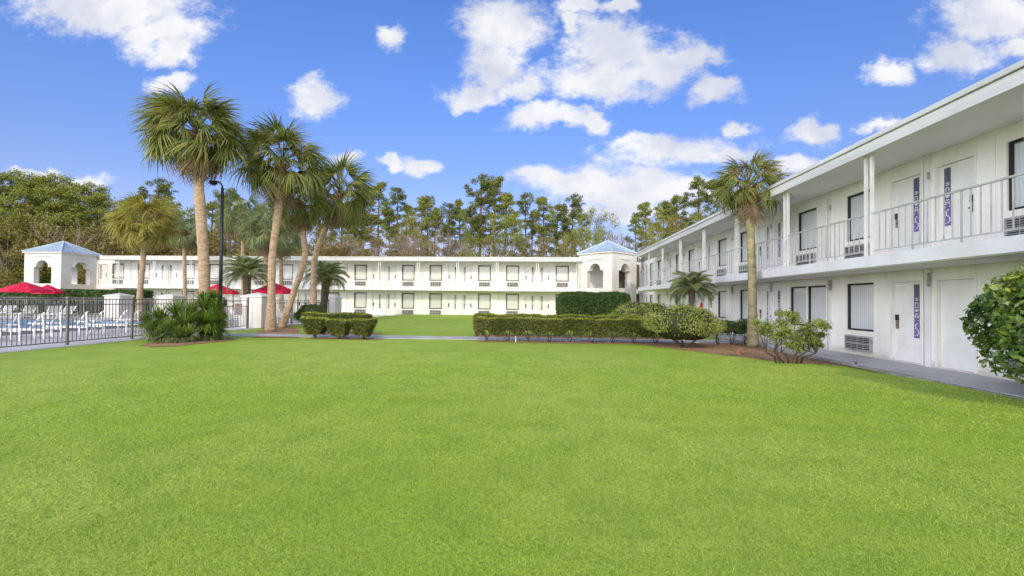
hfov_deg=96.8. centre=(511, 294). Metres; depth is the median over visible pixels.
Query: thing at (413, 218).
broadleaf tree
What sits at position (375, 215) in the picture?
pine tree
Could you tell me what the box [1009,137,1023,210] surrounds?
window
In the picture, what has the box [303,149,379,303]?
palm tree
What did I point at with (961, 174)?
door
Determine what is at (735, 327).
hedge
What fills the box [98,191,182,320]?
palm tree
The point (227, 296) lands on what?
door
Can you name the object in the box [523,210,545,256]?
pine tree
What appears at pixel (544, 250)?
broadleaf tree
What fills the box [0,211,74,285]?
broadleaf tree
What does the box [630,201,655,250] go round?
pine tree
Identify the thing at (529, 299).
door
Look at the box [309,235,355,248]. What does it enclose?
bare tree
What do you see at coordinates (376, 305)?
door
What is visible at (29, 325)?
pool water
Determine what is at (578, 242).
broadleaf tree
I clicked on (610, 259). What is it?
gazebo
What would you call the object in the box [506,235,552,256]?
bare tree
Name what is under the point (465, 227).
broadleaf tree
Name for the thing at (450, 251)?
bare tree
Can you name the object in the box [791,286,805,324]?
window
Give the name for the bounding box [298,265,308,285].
door
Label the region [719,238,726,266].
window
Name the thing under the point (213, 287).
pool umbrella
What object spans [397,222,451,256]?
bare tree
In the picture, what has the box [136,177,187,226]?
pine tree
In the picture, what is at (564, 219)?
pine tree
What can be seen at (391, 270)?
door
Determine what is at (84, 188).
tree
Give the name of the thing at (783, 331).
shrub
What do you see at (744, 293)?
window
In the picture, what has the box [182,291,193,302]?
window
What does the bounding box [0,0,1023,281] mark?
sky
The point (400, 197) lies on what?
pine tree
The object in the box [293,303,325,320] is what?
shrub
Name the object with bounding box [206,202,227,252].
pine tree
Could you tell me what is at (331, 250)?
thicket
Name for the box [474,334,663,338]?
mulch bed
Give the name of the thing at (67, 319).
fence
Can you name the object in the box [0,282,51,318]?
pool umbrella
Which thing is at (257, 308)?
pillar
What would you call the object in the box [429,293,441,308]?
window
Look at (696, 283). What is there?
date palm
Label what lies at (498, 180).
pine tree
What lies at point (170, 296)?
pillar
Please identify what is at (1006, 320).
shrub
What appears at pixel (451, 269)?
door
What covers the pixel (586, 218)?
broadleaf tree
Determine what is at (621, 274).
service door
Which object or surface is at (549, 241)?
bare tree
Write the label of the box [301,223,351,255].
broadleaf tree
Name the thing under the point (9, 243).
broadleaf tree
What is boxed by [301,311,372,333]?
hedge
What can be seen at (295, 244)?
palm tree
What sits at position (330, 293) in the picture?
window
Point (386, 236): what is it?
pine tree
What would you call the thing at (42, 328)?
sun lounger
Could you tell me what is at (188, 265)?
window
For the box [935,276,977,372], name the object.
door
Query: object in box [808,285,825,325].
window
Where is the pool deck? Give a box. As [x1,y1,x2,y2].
[0,315,300,352]
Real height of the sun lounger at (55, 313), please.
0.988 m
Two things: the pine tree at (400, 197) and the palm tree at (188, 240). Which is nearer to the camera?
the palm tree at (188, 240)
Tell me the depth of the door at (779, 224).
18.11 m
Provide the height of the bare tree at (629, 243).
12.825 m
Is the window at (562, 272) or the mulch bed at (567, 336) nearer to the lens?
the mulch bed at (567, 336)
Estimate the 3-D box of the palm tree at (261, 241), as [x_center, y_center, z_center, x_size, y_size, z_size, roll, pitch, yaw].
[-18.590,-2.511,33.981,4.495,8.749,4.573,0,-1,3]
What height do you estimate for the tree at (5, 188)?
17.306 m
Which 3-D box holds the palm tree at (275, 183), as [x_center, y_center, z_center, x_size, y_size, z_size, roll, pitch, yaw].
[-11.009,-3.398,21.694,4.694,10.319,4.697,1,-1,-30]
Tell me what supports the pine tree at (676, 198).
on the lawn at (104, 356)
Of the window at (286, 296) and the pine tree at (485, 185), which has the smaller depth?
the window at (286, 296)
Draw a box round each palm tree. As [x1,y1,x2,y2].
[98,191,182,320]
[123,81,255,336]
[167,211,209,307]
[210,188,270,297]
[228,109,333,331]
[233,203,296,285]
[256,222,301,315]
[260,181,331,327]
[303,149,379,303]
[703,148,794,347]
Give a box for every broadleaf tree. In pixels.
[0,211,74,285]
[0,216,44,287]
[0,226,16,285]
[13,209,88,283]
[63,197,145,255]
[75,223,130,277]
[78,217,152,277]
[111,225,157,255]
[129,195,184,221]
[137,218,178,255]
[155,202,227,255]
[158,226,196,255]
[207,199,257,253]
[210,225,250,255]
[217,218,254,255]
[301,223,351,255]
[357,229,391,256]
[392,212,428,256]
[449,208,481,256]
[460,231,480,256]
[475,211,523,256]
[479,237,504,256]
[496,215,530,256]
[530,236,549,256]
[552,233,578,256]
[563,225,590,256]
[572,206,601,253]
[578,227,604,255]
[583,210,619,246]
[633,223,661,258]
[649,213,680,241]
[667,214,688,234]
[682,207,712,228]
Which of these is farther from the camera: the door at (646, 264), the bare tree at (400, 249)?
the bare tree at (400, 249)
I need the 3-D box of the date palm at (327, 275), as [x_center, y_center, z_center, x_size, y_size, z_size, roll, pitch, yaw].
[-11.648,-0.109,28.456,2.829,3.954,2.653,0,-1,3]
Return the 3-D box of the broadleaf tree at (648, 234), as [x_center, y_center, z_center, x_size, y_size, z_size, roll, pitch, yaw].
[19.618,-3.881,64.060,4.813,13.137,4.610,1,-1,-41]
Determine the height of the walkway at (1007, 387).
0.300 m
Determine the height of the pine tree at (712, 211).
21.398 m
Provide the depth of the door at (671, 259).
33.13 m
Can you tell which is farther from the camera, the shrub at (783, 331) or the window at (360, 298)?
the window at (360, 298)
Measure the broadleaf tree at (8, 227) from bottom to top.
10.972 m
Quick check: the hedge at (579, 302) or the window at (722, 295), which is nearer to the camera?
the window at (722, 295)
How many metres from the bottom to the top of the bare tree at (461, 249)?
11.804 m
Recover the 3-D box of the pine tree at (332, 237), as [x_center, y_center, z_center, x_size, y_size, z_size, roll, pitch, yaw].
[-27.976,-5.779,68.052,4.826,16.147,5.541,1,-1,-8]
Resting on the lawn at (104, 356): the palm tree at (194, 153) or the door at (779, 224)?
the palm tree at (194, 153)
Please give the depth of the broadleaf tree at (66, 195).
56.36 m
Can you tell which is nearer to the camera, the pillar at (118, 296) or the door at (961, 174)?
the door at (961, 174)
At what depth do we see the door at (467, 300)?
43.38 m
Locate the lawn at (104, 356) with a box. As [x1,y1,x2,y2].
[0,314,1023,575]
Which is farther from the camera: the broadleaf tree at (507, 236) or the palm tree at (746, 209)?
the broadleaf tree at (507, 236)
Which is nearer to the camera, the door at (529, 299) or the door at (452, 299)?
the door at (529, 299)
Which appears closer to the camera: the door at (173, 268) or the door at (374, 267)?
the door at (374, 267)
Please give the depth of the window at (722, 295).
23.82 m
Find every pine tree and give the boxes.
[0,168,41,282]
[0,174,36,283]
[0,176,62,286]
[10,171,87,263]
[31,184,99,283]
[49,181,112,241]
[68,192,116,284]
[111,198,143,250]
[126,194,149,216]
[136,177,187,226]
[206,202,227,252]
[207,187,245,249]
[258,202,287,240]
[310,221,339,253]
[330,226,345,249]
[339,198,372,255]
[346,192,383,256]
[357,181,397,252]
[379,213,400,256]
[381,186,412,255]
[388,203,423,256]
[404,195,438,256]
[414,195,440,254]
[423,206,450,256]
[433,202,464,256]
[444,198,474,254]
[455,172,504,254]
[471,175,513,243]
[485,191,522,256]
[509,192,540,256]
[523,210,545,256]
[532,196,557,256]
[546,203,570,256]
[553,211,574,256]
[555,193,590,256]
[625,212,644,251]
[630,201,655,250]
[650,200,678,240]
[651,209,677,239]
[661,194,692,237]
[672,175,715,229]
[703,179,732,215]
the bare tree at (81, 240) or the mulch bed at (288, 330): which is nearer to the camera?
the mulch bed at (288, 330)
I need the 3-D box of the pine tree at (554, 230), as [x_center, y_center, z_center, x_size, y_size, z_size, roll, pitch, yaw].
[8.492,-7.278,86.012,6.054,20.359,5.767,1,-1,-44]
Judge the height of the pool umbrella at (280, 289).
2.670 m
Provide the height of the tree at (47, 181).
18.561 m
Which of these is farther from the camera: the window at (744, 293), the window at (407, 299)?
the window at (407, 299)
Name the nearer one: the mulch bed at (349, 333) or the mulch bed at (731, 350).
the mulch bed at (731, 350)
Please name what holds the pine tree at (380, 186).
on the lawn at (104, 356)
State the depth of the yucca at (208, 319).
17.08 m
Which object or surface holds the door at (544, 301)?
in the motel wing at (389, 286)
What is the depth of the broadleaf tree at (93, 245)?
53.63 m
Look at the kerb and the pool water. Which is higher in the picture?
the pool water
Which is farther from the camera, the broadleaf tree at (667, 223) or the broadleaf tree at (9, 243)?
the broadleaf tree at (667, 223)
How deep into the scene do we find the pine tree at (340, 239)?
83.07 m
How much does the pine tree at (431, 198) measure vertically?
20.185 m
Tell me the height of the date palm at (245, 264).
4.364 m
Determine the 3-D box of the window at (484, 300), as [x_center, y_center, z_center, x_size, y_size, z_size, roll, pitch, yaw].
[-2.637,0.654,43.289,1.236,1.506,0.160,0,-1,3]
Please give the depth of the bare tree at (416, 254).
63.02 m
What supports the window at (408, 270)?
in the motel wing at (389, 286)
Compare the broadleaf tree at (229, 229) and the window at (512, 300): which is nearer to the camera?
the window at (512, 300)
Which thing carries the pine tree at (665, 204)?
on the lawn at (104, 356)
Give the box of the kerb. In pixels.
[710,336,1023,399]
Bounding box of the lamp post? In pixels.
[209,180,223,335]
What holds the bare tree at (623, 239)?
on the lawn at (104, 356)
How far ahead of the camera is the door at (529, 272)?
43.06 m
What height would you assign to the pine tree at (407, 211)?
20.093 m
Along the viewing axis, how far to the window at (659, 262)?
36.38 m
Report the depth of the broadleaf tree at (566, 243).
61.69 m
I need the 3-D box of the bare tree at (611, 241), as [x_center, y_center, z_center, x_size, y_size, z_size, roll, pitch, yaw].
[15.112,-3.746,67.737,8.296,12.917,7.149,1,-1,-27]
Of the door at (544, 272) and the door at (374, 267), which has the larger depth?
the door at (374, 267)
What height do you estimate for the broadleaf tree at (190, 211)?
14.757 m
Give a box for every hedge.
[0,288,153,315]
[299,316,329,337]
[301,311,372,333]
[324,317,350,338]
[349,317,377,338]
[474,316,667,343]
[556,290,631,317]
[715,319,746,344]
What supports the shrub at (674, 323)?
on the mulch bed at (674, 345)
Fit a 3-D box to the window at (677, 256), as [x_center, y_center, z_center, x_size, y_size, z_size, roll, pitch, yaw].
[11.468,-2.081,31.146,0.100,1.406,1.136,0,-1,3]
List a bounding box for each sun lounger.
[0,305,16,317]
[0,312,20,340]
[0,312,61,338]
[8,305,37,318]
[39,305,61,317]
[46,306,77,317]
[46,311,104,335]
[85,310,138,332]
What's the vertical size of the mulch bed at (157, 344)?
0.001 m
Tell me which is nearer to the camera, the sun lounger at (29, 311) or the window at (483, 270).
the sun lounger at (29, 311)
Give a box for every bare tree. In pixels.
[24,218,117,283]
[58,232,116,272]
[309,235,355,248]
[343,236,373,256]
[345,225,395,256]
[368,236,413,256]
[384,233,424,256]
[394,238,439,255]
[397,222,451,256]
[402,227,465,255]
[411,224,465,256]
[430,236,476,256]
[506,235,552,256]
[532,230,579,256]
[587,226,642,250]
[593,227,640,251]
[602,227,655,259]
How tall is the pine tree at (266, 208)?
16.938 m
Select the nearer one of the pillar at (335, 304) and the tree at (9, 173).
the pillar at (335, 304)
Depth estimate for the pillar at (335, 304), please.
33.34 m
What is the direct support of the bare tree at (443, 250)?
on the lawn at (104, 356)
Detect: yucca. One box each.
[132,296,204,342]
[181,288,237,340]
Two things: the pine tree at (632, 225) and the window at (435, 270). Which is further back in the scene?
the pine tree at (632, 225)
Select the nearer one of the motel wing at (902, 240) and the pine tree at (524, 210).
the motel wing at (902, 240)
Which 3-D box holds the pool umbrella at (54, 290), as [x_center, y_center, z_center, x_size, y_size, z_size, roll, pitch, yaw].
[-36.757,0.438,35.992,1.848,2.540,1.848,0,-1,43]
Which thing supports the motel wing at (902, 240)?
on the lawn at (104, 356)
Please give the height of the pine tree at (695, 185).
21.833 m
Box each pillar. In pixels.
[103,293,134,317]
[157,294,185,314]
[240,293,266,327]
[319,295,342,315]
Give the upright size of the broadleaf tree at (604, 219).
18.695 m
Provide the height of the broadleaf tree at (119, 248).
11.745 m
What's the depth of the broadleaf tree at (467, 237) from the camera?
62.20 m
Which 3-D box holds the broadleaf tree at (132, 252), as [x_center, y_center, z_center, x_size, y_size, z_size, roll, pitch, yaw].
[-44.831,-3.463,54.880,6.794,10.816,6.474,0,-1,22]
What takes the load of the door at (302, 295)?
in the motel wing at (389, 286)
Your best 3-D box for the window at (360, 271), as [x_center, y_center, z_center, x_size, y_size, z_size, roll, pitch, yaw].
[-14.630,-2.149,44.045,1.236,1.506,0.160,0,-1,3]
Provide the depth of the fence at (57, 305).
36.17 m
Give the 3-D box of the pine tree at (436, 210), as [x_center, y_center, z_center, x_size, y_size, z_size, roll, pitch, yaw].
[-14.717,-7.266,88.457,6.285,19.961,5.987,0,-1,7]
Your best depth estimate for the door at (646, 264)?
39.88 m
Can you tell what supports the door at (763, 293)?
in the motel wing at (902, 240)
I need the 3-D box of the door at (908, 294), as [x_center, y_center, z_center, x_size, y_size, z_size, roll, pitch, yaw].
[10.244,0.672,11.762,0.142,2.120,1.040,0,-1,3]
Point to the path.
(475, 338)
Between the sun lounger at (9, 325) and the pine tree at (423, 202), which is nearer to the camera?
the sun lounger at (9, 325)
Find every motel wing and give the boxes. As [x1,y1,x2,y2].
[96,256,640,315]
[636,59,1023,380]
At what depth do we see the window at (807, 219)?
16.26 m
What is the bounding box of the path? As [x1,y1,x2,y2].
[186,333,740,343]
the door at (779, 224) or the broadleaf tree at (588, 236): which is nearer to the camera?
the door at (779, 224)
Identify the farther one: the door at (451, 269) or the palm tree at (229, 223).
the door at (451, 269)
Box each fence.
[0,296,103,315]
[0,297,217,347]
[143,298,308,317]
[277,299,329,323]
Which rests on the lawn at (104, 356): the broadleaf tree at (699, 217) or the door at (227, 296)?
the broadleaf tree at (699, 217)
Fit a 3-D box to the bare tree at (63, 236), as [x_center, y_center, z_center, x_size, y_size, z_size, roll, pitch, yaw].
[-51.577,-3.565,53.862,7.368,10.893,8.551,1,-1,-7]
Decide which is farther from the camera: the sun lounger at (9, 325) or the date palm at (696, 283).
the date palm at (696, 283)
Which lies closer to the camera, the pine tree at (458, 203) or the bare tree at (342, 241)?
the bare tree at (342, 241)
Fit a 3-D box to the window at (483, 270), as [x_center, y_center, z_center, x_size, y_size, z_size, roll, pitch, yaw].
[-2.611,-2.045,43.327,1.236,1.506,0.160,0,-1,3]
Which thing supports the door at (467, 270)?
in the motel wing at (389, 286)
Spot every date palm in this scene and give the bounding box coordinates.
[217,254,267,294]
[301,260,349,312]
[667,270,716,307]
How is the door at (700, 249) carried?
in the motel wing at (902, 240)
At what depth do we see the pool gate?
22.98 m
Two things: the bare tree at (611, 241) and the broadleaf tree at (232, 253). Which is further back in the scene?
the bare tree at (611, 241)
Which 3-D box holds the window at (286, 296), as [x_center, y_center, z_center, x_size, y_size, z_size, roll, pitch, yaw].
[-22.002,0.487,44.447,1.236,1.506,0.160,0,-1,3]
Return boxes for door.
[97,264,107,284]
[154,264,164,284]
[154,291,163,308]
[167,264,177,284]
[225,264,235,285]
[225,294,234,311]
[297,292,307,308]
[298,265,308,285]
[371,293,381,314]
[372,265,382,286]
[386,265,396,286]
[386,293,396,314]
[447,265,457,287]
[447,294,457,314]
[461,294,472,314]
[462,265,472,287]
[524,266,535,287]
[524,294,534,313]
[539,266,549,287]
[539,294,549,314]
[619,265,639,288]
[641,266,643,286]
[645,264,647,285]
[668,256,672,282]
[668,294,672,306]
[697,246,701,270]
[706,242,712,277]
[706,292,712,314]
[757,223,769,270]
[757,288,769,338]
[774,216,786,268]
[774,287,787,341]
[890,170,920,252]
[890,279,921,363]
[934,152,976,245]
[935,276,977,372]
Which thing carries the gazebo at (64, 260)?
on the lawn at (104, 356)
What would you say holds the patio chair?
on the pool deck
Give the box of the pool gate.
[223,297,248,327]
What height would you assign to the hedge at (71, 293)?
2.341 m
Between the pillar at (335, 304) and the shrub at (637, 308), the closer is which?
the shrub at (637, 308)
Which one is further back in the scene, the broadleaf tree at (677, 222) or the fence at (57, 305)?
the broadleaf tree at (677, 222)
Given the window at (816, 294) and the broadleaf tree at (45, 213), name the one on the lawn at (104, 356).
the broadleaf tree at (45, 213)
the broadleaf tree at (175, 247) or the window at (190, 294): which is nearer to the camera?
the window at (190, 294)
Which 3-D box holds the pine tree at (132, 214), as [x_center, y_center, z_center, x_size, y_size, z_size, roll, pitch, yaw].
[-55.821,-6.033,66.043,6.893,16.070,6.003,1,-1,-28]
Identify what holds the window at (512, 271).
in the motel wing at (389, 286)
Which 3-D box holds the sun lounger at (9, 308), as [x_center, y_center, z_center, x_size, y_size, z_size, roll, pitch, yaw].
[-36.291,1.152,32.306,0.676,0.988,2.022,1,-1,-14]
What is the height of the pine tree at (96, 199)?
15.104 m
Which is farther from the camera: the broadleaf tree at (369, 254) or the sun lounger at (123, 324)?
the broadleaf tree at (369, 254)
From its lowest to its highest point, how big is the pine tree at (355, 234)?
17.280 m
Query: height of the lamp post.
6.486 m
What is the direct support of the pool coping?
on the pool deck
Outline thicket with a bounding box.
[0,220,643,284]
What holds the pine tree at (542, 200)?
on the lawn at (104, 356)
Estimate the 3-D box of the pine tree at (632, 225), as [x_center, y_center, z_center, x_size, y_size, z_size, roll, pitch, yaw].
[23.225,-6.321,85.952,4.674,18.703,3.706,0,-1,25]
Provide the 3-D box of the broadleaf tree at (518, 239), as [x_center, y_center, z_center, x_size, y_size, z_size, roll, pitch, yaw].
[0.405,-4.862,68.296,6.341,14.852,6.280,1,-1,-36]
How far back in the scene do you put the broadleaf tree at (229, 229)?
62.45 m
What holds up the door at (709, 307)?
in the motel wing at (902, 240)
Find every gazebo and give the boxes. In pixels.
[21,241,102,289]
[577,240,636,302]
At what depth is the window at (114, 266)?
45.55 m
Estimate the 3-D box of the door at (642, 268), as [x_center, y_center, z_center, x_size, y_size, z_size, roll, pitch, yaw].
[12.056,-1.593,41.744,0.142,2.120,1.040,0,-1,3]
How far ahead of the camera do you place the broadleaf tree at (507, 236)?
68.02 m
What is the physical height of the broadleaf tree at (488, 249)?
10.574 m
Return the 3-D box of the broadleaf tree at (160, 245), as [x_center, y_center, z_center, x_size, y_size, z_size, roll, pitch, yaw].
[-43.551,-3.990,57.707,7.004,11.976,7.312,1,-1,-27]
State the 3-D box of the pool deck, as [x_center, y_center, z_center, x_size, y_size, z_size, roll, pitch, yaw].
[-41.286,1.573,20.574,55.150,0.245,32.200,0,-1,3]
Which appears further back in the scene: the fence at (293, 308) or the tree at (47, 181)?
the tree at (47, 181)
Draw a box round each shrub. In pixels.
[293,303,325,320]
[608,300,669,315]
[640,303,726,347]
[751,307,832,363]
[959,261,1023,383]
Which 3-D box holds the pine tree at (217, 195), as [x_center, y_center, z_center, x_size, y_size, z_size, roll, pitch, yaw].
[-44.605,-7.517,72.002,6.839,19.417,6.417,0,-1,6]
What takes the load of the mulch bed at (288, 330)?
on the lawn at (104, 356)
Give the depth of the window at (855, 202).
13.71 m
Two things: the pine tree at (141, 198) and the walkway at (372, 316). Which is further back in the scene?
the pine tree at (141, 198)
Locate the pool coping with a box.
[2,319,194,335]
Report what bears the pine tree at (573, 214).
on the lawn at (104, 356)
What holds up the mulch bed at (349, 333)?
on the lawn at (104, 356)
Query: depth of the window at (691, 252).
28.74 m
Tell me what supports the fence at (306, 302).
on the pool deck
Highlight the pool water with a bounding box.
[0,319,142,330]
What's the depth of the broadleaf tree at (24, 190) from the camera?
55.36 m
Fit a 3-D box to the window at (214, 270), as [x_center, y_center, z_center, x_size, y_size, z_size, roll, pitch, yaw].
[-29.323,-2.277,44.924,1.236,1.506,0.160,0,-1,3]
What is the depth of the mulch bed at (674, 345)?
17.38 m
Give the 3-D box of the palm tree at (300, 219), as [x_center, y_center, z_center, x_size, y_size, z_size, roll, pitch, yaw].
[-11.539,-2.404,24.480,3.854,8.533,3.814,0,-1,3]
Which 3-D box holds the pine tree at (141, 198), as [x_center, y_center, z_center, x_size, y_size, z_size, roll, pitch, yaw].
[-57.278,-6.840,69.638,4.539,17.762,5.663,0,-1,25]
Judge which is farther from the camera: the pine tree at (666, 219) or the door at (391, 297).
the pine tree at (666, 219)
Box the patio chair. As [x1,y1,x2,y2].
[228,309,239,325]
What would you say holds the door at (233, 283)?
in the motel wing at (389, 286)
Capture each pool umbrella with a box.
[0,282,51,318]
[31,284,63,315]
[196,284,238,293]
[252,283,290,293]
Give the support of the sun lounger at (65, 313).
on the pool deck
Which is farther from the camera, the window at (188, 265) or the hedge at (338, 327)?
the window at (188, 265)
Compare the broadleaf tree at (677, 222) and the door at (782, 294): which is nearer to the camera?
the door at (782, 294)
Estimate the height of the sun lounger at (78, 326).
0.988 m
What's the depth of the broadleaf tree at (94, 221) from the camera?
58.20 m
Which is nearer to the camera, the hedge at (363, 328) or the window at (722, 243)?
the hedge at (363, 328)
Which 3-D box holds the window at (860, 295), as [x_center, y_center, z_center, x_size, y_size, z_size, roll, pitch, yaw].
[10.390,0.362,13.481,0.100,1.406,1.136,0,-1,3]
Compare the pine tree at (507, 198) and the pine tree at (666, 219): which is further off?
the pine tree at (666, 219)
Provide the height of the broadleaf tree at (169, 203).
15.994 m
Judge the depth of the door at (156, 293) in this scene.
45.23 m
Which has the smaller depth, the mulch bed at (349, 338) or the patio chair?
the mulch bed at (349, 338)
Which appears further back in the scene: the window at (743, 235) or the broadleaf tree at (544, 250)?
the broadleaf tree at (544, 250)
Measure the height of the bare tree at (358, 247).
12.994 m
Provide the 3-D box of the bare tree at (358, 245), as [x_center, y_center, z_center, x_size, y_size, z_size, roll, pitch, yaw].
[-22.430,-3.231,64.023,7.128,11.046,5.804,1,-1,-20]
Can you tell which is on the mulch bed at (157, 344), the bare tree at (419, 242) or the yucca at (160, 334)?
the yucca at (160, 334)
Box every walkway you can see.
[153,313,388,316]
[711,332,1023,397]
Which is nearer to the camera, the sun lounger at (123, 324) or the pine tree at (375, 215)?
the sun lounger at (123, 324)
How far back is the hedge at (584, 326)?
17.29 m
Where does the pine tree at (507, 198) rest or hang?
on the lawn at (104, 356)
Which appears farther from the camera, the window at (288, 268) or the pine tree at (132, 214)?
the pine tree at (132, 214)
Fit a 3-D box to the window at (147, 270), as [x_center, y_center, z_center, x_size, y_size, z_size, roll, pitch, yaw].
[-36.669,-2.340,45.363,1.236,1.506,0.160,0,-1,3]
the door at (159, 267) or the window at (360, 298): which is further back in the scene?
the door at (159, 267)
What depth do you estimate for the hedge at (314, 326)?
18.10 m
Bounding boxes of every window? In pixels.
[112,263,123,278]
[139,264,149,278]
[182,264,194,278]
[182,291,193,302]
[210,265,218,278]
[283,264,292,279]
[284,294,289,305]
[329,292,339,295]
[354,265,366,279]
[354,293,366,307]
[401,293,413,308]
[402,265,414,280]
[429,265,441,280]
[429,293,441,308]
[478,265,490,280]
[478,294,490,309]
[506,265,518,280]
[506,294,518,309]
[556,266,568,281]
[650,263,652,279]
[658,260,660,277]
[676,254,678,264]
[689,249,693,271]
[718,291,726,317]
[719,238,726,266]
[741,231,746,261]
[741,290,747,319]
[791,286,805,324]
[799,207,816,250]
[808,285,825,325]
[848,190,869,240]
[848,282,873,331]
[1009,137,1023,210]
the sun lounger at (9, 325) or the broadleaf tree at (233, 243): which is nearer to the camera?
the sun lounger at (9, 325)
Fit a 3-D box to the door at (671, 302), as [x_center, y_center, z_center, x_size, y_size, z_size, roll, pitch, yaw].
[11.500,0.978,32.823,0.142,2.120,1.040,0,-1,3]
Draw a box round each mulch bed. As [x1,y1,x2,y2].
[138,337,235,346]
[251,324,301,337]
[302,332,381,334]
[306,337,384,339]
[472,340,691,350]
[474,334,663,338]
[656,342,879,372]
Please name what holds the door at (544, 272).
in the motel wing at (389, 286)
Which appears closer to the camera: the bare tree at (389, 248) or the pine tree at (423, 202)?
the bare tree at (389, 248)
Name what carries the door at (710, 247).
in the motel wing at (902, 240)
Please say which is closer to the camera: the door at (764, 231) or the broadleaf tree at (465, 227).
the door at (764, 231)
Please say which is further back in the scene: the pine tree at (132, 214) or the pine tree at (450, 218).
the pine tree at (450, 218)
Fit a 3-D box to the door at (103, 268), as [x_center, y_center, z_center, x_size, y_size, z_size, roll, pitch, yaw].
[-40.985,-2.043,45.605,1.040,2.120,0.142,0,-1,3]
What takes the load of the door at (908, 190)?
in the motel wing at (902, 240)
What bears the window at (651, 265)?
in the motel wing at (902, 240)

